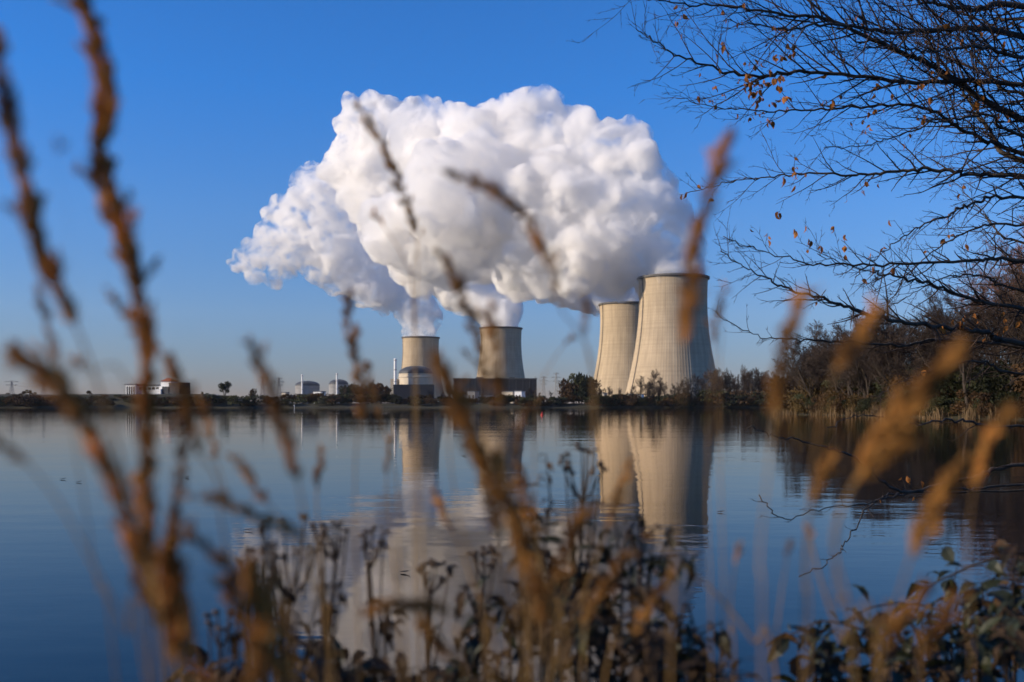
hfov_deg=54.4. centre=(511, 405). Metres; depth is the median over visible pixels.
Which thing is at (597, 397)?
shrub
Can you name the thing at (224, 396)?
shrub
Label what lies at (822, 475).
dry grass stalk
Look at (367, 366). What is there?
dry grass stalk
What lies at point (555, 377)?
power pylon
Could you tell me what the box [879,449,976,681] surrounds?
dry grass stalk
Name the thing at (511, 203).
dry grass stalk
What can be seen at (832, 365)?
bare tree
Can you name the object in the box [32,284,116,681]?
dry grass stalk
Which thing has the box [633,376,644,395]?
bare tree
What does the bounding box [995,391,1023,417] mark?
shrub
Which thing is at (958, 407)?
shrub
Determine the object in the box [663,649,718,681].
leafy shoot
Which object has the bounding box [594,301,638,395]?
cooling tower
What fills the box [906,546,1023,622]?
bramble cane
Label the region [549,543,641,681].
dry grass stalk
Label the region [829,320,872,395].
bare tree
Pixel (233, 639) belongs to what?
leafy shoot
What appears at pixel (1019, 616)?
bramble sprout
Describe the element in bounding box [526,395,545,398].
shrub
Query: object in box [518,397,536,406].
shrub
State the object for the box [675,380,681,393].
bare tree
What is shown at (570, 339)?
dry grass stalk
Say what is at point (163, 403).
shrub
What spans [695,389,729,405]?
shrub
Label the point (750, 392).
shrub
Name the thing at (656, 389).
bare tree
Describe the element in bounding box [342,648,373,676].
leafy shoot
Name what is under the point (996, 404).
shrub
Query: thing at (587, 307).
dry grass stalk
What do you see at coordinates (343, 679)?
leafy shoot
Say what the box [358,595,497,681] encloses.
dry grass stalk
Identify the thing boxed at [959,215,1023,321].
red twigged tree
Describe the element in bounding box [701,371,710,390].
bare tree
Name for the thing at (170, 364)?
dry grass stalk
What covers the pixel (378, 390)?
bare tree
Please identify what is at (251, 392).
shrub
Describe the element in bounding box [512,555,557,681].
dry grass stalk
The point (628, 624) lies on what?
leafy shoot
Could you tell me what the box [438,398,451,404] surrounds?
shrub
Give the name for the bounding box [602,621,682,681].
leafy shoot
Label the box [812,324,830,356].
bare tree
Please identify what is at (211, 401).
shrub
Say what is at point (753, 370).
bare tree
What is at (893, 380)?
shrub
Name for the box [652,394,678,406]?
shrub
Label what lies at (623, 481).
dry grass stalk
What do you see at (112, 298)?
dry grass stalk
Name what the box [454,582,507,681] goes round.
leafy shoot
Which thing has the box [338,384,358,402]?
shrub
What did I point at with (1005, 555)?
bramble cane
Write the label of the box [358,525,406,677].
withered flower plant
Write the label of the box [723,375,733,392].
bare tree
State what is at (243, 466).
dry grass stalk
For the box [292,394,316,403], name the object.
shrub
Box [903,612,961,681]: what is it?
bramble sprout
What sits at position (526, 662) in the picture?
leafy shoot
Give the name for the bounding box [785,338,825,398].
bare tree
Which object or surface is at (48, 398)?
shrub
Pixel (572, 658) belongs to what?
leafy shoot
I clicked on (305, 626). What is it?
leafy shoot
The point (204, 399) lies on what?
shrub
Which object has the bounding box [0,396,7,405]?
shrub
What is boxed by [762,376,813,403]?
shrub
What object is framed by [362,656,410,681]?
leafy shoot
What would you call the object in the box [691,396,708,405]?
shrub
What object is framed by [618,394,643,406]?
shrub
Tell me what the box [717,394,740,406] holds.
shrub
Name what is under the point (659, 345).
cooling tower
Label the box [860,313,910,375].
bare tree
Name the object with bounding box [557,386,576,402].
shrub
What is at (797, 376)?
bare tree
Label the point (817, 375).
bare tree
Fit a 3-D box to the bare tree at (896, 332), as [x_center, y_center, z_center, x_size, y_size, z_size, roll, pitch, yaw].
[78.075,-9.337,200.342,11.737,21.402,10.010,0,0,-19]
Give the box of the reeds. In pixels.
[773,404,1022,419]
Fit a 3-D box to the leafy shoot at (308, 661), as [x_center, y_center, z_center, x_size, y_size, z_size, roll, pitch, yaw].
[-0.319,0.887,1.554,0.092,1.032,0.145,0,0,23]
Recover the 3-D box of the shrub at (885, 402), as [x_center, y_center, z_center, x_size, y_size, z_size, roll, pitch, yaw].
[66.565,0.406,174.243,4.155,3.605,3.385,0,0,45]
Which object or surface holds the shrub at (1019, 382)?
on the ground
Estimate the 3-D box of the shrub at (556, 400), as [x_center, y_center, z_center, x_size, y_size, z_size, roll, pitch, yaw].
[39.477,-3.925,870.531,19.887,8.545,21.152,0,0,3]
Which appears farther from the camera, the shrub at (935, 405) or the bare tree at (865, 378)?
the bare tree at (865, 378)
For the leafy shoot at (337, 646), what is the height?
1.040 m
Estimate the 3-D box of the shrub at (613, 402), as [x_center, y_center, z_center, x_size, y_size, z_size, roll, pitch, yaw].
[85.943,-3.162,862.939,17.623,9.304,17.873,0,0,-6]
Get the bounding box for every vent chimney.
[301,375,302,393]
[336,373,337,393]
[393,358,396,383]
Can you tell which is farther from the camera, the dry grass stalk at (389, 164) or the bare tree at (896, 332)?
the bare tree at (896, 332)
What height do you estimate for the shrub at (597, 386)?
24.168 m
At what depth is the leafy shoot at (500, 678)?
1.47 m
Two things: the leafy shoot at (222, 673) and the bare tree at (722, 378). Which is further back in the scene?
the bare tree at (722, 378)
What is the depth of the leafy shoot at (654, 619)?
1.58 m
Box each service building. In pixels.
[313,391,325,395]
[467,391,478,398]
[502,391,514,402]
[514,391,525,396]
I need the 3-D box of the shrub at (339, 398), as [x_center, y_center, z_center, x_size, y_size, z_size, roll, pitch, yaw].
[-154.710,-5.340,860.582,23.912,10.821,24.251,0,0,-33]
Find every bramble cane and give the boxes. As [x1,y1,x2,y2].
[767,608,924,681]
[843,585,1012,681]
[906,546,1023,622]
[926,546,982,659]
[959,581,1015,668]
[970,539,1023,681]
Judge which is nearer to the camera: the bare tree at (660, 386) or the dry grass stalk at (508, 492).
the dry grass stalk at (508, 492)
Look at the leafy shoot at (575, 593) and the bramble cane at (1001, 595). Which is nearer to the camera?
the leafy shoot at (575, 593)
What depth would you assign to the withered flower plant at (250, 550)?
1.29 m
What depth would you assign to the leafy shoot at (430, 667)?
1.17 m
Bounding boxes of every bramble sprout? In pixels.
[765,629,855,681]
[767,674,795,681]
[787,625,861,681]
[796,634,860,681]
[810,631,906,681]
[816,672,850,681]
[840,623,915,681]
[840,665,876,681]
[847,656,911,681]
[848,643,904,681]
[854,612,938,681]
[861,613,915,681]
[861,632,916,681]
[891,632,957,681]
[894,650,1009,681]
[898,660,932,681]
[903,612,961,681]
[922,602,1005,681]
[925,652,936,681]
[930,625,991,681]
[931,640,982,681]
[951,599,1023,681]
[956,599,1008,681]
[958,602,1023,681]
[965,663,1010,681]
[969,606,1023,681]
[974,598,1023,681]
[979,562,1023,611]
[979,587,1023,681]
[990,625,1023,676]
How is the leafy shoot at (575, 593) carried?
on the ground
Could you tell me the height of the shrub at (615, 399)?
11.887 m
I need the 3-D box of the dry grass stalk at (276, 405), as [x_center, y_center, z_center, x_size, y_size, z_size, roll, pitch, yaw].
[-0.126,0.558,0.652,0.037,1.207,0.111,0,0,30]
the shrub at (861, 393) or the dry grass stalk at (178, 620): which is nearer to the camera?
the dry grass stalk at (178, 620)
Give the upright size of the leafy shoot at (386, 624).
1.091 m
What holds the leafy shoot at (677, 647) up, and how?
on the ground
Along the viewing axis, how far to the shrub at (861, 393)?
194.95 m
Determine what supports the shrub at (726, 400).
on the ground
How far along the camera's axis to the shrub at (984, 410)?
144.30 m
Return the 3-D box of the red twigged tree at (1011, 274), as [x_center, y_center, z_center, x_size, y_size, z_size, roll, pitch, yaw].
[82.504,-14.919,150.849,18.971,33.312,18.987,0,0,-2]
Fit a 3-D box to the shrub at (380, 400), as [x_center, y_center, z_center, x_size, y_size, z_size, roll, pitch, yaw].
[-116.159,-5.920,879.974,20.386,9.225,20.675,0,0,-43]
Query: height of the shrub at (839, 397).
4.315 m
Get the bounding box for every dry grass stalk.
[0,27,172,681]
[0,338,169,681]
[0,439,148,681]
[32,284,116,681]
[52,0,182,681]
[55,135,159,677]
[65,352,160,681]
[103,286,185,681]
[126,324,255,681]
[127,549,151,681]
[145,535,219,681]
[161,518,194,681]
[166,382,199,681]
[180,515,297,681]
[181,489,330,681]
[197,389,277,681]
[208,573,250,679]
[224,452,335,681]
[236,548,294,681]
[240,334,313,681]
[311,442,328,681]
[338,287,370,681]
[352,98,419,681]
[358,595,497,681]
[362,359,408,681]
[370,206,419,650]
[383,434,400,681]
[411,228,427,681]
[411,612,466,681]
[427,347,559,681]
[431,247,509,681]
[431,486,490,681]
[438,166,593,681]
[443,375,486,681]
[458,431,525,681]
[474,298,532,681]
[489,446,544,681]
[505,403,532,681]
[507,462,571,681]
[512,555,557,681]
[520,496,617,681]
[534,330,577,665]
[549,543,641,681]
[563,456,633,681]
[580,296,595,681]
[604,566,677,681]
[642,530,778,681]
[669,123,740,681]
[705,280,733,681]
[712,291,724,681]
[730,540,743,681]
[759,283,822,681]
[774,537,793,681]
[802,446,844,681]
[803,523,853,681]
[805,293,888,681]
[832,333,973,681]
[834,419,922,681]
[873,574,935,681]
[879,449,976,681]
[914,586,972,681]
[966,397,1023,681]
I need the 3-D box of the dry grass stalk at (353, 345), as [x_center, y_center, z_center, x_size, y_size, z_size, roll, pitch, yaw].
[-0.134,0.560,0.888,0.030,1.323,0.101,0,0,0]
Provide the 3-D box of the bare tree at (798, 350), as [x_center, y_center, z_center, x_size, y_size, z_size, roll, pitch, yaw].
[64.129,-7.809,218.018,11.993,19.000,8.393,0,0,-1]
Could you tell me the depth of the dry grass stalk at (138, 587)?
0.58 m
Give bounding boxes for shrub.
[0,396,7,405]
[2,396,18,405]
[10,393,46,406]
[40,400,53,405]
[45,396,55,400]
[76,397,96,405]
[90,395,105,400]
[125,397,138,402]
[153,397,162,401]
[156,401,168,405]
[194,394,221,405]
[194,396,214,405]
[218,395,229,400]
[226,395,257,406]
[244,395,268,403]
[249,389,257,400]
[280,393,299,402]
[280,398,294,405]
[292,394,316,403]
[303,393,320,402]
[311,395,337,404]
[317,393,344,404]
[336,393,356,403]
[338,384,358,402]
[349,394,372,402]
[356,393,379,403]
[363,382,383,393]
[371,394,389,402]
[378,386,391,402]
[380,394,403,403]
[388,397,402,403]
[401,397,412,403]
[408,399,423,405]
[416,394,437,402]
[421,397,438,404]
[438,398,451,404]
[477,396,496,403]
[494,394,514,403]
[514,397,536,406]
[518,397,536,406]
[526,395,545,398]
[531,397,549,406]
[546,397,566,404]
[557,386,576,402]
[558,378,583,402]
[560,395,578,403]
[568,372,591,402]
[575,378,598,401]
[581,396,589,402]
[586,395,616,407]
[587,380,605,396]
[588,398,607,406]
[605,397,620,405]
[611,394,639,405]
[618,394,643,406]
[635,399,647,406]
[644,395,663,403]
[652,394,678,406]
[663,393,696,407]
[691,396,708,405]
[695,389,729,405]
[710,390,748,406]
[716,396,735,406]
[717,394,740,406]
[720,395,747,406]
[736,390,763,405]
[736,398,752,406]
[748,391,772,406]
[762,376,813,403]
[779,396,793,411]
[783,375,823,409]
[792,393,804,411]
[792,395,808,413]
[803,399,815,412]
[806,393,844,413]
[815,370,839,389]
[821,376,857,394]
[822,390,846,407]
[822,395,835,412]
[825,396,842,412]
[830,395,848,413]
[834,399,846,414]
[841,400,852,411]
[843,394,864,413]
[853,394,871,413]
[854,397,879,414]
[860,373,887,396]
[866,386,881,395]
[866,401,882,413]
[870,375,890,397]
[874,388,885,397]
[878,370,914,397]
[879,398,892,411]
[882,362,916,397]
[917,359,966,398]
[917,385,953,407]
[920,396,956,416]
[926,392,949,414]
[942,399,964,415]
[948,382,961,399]
[949,389,978,413]
[949,400,962,414]
[952,366,1008,401]
[966,380,1006,393]
[966,391,1018,418]
[970,395,986,416]
[972,360,1023,403]
[990,391,1022,417]
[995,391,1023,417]
[1011,362,1023,405]
[1014,397,1023,417]
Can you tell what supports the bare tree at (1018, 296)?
on the ground
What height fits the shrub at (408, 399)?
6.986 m
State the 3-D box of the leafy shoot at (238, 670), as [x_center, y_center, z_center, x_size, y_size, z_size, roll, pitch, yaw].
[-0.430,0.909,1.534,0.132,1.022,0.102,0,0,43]
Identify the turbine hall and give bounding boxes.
[454,377,536,400]
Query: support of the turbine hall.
on the ground
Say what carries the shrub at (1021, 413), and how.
on the ground
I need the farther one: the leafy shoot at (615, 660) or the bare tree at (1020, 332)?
the bare tree at (1020, 332)
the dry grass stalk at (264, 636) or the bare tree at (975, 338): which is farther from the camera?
the bare tree at (975, 338)
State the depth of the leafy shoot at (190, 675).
1.60 m
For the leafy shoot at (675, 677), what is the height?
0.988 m
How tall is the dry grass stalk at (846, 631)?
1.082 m
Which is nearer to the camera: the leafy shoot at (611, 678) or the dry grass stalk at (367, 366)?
the dry grass stalk at (367, 366)
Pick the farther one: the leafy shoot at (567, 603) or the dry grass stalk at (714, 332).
the leafy shoot at (567, 603)
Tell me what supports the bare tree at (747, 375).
on the ground
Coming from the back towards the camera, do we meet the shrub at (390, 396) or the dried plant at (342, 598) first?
the shrub at (390, 396)
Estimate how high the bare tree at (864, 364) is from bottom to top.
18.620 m
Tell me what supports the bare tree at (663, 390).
on the ground
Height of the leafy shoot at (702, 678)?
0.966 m
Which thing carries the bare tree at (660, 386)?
on the ground
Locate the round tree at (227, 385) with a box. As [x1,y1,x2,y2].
[217,381,231,394]
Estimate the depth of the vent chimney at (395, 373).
1468.29 m
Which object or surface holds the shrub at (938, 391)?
on the ground
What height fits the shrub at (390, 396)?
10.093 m
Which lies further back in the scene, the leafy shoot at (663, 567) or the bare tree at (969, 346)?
the bare tree at (969, 346)
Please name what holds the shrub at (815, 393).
on the ground
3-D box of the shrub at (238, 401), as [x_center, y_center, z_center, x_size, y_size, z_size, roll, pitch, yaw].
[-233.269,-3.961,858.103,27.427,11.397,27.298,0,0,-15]
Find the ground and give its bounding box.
[0,394,1023,419]
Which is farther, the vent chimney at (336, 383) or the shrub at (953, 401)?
the vent chimney at (336, 383)
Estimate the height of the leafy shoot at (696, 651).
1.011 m
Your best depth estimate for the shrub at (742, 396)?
852.20 m
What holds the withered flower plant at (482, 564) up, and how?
on the ground
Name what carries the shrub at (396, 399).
on the ground
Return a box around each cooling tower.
[401,336,442,397]
[477,326,524,377]
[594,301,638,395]
[626,273,715,396]
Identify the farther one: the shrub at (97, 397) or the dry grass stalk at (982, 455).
the shrub at (97, 397)
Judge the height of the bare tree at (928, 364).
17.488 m
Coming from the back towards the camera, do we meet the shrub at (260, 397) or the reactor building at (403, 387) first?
the reactor building at (403, 387)
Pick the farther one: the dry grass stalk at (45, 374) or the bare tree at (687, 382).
the bare tree at (687, 382)
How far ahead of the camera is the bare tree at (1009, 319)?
141.86 m
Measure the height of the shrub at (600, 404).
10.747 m
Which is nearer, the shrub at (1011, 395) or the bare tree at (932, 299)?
the shrub at (1011, 395)
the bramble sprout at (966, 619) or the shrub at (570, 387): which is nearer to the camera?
the bramble sprout at (966, 619)
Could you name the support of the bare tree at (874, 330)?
on the ground
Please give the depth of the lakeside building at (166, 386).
926.97 m
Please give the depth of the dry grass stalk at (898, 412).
0.54 m
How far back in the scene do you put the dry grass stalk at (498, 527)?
0.66 m
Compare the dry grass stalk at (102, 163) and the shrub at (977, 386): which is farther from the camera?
the shrub at (977, 386)
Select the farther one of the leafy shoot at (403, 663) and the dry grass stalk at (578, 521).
the leafy shoot at (403, 663)
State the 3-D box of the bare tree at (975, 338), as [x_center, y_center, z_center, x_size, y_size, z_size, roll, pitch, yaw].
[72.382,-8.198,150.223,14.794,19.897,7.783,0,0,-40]
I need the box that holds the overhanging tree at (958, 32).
[566,0,1023,576]
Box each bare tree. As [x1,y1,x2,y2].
[365,380,373,393]
[374,385,384,394]
[630,385,635,394]
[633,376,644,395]
[643,381,651,405]
[647,369,659,404]
[647,380,655,402]
[653,377,663,396]
[659,381,668,394]
[670,383,677,394]
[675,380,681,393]
[684,377,692,392]
[691,374,705,395]
[695,381,706,393]
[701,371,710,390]
[707,369,722,390]
[707,374,720,392]
[716,367,730,392]
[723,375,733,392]
[731,374,746,391]
[738,374,750,391]
[739,365,750,390]
[740,368,756,392]
[745,370,756,390]
[750,372,763,391]
[751,370,767,390]
[759,370,769,391]
[772,355,815,391]
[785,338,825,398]
[785,360,805,393]
[786,332,825,392]
[797,341,823,373]
[800,320,853,393]
[807,333,863,394]
[807,338,834,393]
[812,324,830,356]
[823,335,853,395]
[827,324,877,392]
[827,334,878,394]
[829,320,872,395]
[829,330,872,397]
[842,331,902,397]
[846,306,910,380]
[847,320,909,394]
[849,313,882,372]
[850,305,913,397]
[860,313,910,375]
[878,310,919,363]
[885,314,946,400]
[886,309,961,380]
[886,314,946,382]
[886,330,942,387]
[896,299,954,381]
[899,309,950,366]
[916,286,993,367]
[925,290,988,412]
[934,293,969,355]
[945,298,1003,367]
[945,308,997,381]
[947,320,991,369]
[964,285,1019,381]
[968,295,1023,392]
[988,272,1023,357]
[988,275,1019,359]
[995,257,1023,361]
[1000,315,1023,365]
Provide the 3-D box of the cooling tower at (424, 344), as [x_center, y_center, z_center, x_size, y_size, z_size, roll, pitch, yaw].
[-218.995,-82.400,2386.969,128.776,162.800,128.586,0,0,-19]
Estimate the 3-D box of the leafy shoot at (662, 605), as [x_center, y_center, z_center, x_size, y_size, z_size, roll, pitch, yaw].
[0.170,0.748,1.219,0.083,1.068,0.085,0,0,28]
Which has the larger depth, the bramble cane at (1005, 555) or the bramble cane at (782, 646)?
the bramble cane at (1005, 555)
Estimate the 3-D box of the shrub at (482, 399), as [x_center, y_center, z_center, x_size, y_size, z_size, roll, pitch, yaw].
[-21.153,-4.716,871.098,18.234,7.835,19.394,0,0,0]
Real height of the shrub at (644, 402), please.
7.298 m
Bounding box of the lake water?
[0,408,1023,681]
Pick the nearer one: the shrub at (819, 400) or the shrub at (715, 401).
the shrub at (819, 400)
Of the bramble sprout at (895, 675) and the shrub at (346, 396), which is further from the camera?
the shrub at (346, 396)
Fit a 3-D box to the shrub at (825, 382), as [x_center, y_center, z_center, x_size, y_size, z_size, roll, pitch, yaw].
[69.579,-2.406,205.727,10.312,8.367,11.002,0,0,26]
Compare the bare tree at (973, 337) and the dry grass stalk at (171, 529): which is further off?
the bare tree at (973, 337)
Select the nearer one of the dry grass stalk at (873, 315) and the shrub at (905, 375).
the dry grass stalk at (873, 315)
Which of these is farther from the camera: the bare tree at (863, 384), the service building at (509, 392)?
the service building at (509, 392)
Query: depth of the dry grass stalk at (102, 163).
0.58 m
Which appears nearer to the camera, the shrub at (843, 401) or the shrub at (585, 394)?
the shrub at (843, 401)
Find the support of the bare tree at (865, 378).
on the ground
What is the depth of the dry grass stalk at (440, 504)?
0.85 m
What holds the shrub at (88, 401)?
on the ground
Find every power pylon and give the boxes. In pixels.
[5,380,18,393]
[551,373,560,395]
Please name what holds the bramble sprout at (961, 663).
on the ground
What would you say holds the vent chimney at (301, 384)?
on the ground
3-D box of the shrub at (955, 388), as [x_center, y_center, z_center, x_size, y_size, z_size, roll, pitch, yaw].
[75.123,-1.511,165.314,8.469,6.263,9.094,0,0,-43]
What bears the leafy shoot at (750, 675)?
on the ground
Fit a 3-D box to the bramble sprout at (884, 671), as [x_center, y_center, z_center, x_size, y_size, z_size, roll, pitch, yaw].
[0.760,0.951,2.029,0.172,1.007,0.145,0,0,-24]
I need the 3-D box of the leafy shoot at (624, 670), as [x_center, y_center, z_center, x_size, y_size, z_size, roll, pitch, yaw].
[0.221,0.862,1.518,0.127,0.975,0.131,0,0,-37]
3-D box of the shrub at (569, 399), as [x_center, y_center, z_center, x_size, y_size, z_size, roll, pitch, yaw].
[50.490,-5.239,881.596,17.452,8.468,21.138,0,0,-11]
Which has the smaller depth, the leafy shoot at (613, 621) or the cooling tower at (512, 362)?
the leafy shoot at (613, 621)
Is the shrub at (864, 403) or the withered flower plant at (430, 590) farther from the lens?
the shrub at (864, 403)
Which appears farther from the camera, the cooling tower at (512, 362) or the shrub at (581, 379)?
the cooling tower at (512, 362)
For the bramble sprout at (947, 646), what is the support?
on the ground
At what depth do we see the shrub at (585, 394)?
881.40 m
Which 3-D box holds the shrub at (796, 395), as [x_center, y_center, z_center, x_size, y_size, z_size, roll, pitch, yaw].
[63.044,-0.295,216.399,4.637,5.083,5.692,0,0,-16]
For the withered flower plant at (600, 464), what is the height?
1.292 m
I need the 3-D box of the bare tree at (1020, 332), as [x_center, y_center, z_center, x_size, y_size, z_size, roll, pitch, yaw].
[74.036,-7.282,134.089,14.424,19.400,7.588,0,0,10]
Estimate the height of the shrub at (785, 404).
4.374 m
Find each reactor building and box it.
[295,381,319,402]
[329,379,347,402]
[390,366,433,402]
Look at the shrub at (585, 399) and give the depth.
879.34 m
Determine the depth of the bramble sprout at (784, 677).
1.75 m
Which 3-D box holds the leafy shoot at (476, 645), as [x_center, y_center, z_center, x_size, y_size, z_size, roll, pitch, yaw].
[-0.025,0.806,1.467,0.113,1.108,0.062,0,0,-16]
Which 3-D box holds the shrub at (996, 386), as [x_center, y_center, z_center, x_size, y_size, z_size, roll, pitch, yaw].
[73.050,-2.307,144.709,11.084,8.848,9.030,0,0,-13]
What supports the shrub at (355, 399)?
on the ground
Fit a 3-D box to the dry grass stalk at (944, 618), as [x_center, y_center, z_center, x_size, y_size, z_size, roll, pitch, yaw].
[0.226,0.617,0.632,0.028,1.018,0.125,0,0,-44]
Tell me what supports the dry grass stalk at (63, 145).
on the ground
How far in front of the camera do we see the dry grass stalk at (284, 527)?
0.60 m
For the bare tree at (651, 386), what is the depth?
867.93 m
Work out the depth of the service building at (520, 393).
1230.71 m
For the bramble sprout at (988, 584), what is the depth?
2.00 m
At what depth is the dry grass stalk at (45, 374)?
0.50 m
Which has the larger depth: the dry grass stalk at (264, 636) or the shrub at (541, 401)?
the shrub at (541, 401)
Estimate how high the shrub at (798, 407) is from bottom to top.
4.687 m
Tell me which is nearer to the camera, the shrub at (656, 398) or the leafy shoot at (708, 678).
the leafy shoot at (708, 678)
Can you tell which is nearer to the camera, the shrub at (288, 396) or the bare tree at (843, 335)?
the bare tree at (843, 335)
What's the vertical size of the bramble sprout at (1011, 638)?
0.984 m
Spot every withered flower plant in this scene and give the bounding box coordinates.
[203,609,258,681]
[222,542,280,681]
[250,513,343,681]
[309,520,349,659]
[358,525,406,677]
[416,558,456,681]
[466,545,500,660]
[549,442,612,681]
[598,514,660,681]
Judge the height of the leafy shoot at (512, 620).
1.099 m
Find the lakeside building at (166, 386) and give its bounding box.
[124,378,188,393]
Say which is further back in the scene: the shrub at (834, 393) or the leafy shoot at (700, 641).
the shrub at (834, 393)
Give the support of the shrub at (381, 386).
on the ground
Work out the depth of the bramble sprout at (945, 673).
1.68 m
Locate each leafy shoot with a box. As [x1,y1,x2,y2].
[165,645,242,681]
[182,644,242,681]
[192,665,268,681]
[195,676,208,681]
[204,667,235,681]
[213,617,325,681]
[257,622,314,681]
[268,582,309,657]
[292,640,349,681]
[296,641,337,681]
[303,650,358,681]
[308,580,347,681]
[322,667,364,681]
[331,636,343,676]
[337,662,389,681]
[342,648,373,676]
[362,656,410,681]
[363,597,432,674]
[384,650,422,681]
[402,664,460,681]
[418,665,500,681]
[420,667,478,681]
[427,621,536,681]
[437,636,494,681]
[446,649,506,681]
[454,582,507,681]
[456,576,526,681]
[480,590,535,681]
[489,505,552,681]
[493,580,575,681]
[503,594,562,681]
[510,595,561,681]
[512,559,583,681]
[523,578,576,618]
[528,454,568,681]
[538,596,623,681]
[539,521,596,672]
[548,577,619,681]
[553,635,610,681]
[560,557,619,673]
[560,588,609,681]
[566,543,630,681]
[584,633,638,681]
[586,603,630,680]
[587,623,722,681]
[588,501,654,666]
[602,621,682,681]
[607,583,684,681]
[612,627,706,675]
[613,646,677,681]
[619,532,701,681]
[622,648,689,681]
[625,524,688,661]
[633,617,698,679]
[639,615,685,673]
[656,628,720,681]
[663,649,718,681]
[674,602,731,679]
[678,652,760,681]
[688,661,738,680]
[694,664,731,681]
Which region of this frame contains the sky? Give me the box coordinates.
[0,0,1023,402]
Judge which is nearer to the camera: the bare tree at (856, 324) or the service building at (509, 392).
the bare tree at (856, 324)
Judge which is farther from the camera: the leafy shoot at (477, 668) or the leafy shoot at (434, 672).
the leafy shoot at (477, 668)
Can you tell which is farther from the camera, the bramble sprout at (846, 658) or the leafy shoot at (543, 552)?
the bramble sprout at (846, 658)
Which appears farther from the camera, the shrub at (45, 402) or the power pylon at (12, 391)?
the power pylon at (12, 391)
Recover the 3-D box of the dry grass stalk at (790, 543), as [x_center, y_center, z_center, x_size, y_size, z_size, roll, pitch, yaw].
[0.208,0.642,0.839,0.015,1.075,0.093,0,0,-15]
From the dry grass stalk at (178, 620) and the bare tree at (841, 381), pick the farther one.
the bare tree at (841, 381)
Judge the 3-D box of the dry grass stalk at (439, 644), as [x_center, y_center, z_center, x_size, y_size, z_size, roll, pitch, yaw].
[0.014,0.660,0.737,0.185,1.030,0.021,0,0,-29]
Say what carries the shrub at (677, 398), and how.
on the ground
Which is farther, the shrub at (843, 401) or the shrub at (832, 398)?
the shrub at (832, 398)
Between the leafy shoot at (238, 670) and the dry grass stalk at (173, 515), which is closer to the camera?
the dry grass stalk at (173, 515)
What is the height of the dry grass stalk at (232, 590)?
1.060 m
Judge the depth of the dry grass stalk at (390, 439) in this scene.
0.95 m
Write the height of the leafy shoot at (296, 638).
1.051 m
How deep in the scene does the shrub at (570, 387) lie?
886.36 m
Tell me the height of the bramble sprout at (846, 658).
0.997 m
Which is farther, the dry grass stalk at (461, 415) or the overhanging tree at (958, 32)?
the overhanging tree at (958, 32)
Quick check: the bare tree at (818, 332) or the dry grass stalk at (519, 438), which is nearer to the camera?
the dry grass stalk at (519, 438)
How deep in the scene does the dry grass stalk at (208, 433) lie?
0.75 m
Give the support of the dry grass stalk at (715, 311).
on the ground
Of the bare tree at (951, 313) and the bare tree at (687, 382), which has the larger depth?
the bare tree at (687, 382)
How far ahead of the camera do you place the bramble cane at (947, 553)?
2.17 m
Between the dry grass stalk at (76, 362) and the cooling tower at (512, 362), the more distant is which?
the cooling tower at (512, 362)
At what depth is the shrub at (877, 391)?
186.82 m
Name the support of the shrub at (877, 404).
on the ground
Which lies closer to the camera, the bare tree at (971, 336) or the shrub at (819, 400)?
the bare tree at (971, 336)
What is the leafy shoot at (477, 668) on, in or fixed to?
on the ground
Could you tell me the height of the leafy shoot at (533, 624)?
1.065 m
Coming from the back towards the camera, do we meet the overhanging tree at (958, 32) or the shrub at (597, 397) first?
the shrub at (597, 397)
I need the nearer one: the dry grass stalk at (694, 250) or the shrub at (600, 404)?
the dry grass stalk at (694, 250)
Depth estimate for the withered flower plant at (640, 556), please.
1.43 m
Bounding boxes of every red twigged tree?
[947,234,1023,391]
[951,244,1023,361]
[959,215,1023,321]
[991,246,1023,330]
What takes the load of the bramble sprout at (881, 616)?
on the ground
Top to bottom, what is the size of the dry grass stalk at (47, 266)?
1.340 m
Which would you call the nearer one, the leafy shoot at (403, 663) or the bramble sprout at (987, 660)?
the leafy shoot at (403, 663)
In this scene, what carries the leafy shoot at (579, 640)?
on the ground
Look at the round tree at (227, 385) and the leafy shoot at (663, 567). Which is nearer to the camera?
the leafy shoot at (663, 567)
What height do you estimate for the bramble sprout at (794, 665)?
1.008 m
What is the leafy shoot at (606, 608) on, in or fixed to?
on the ground
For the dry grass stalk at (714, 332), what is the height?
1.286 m
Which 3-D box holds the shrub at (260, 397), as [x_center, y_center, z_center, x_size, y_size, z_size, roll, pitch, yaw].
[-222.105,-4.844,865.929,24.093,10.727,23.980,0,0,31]
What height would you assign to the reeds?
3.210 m
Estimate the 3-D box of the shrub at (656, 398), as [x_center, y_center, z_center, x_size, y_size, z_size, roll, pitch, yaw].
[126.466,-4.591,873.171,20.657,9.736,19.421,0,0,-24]
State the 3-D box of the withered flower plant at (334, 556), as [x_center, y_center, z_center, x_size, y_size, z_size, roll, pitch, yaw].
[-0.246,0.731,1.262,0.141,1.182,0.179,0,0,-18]
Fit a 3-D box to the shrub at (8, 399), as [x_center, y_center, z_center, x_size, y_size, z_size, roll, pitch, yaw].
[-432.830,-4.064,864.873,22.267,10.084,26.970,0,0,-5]
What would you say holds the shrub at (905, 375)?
on the ground
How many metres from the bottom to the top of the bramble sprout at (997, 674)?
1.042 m
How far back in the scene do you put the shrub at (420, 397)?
880.53 m
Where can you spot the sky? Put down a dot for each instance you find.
(243, 148)
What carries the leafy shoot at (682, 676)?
on the ground

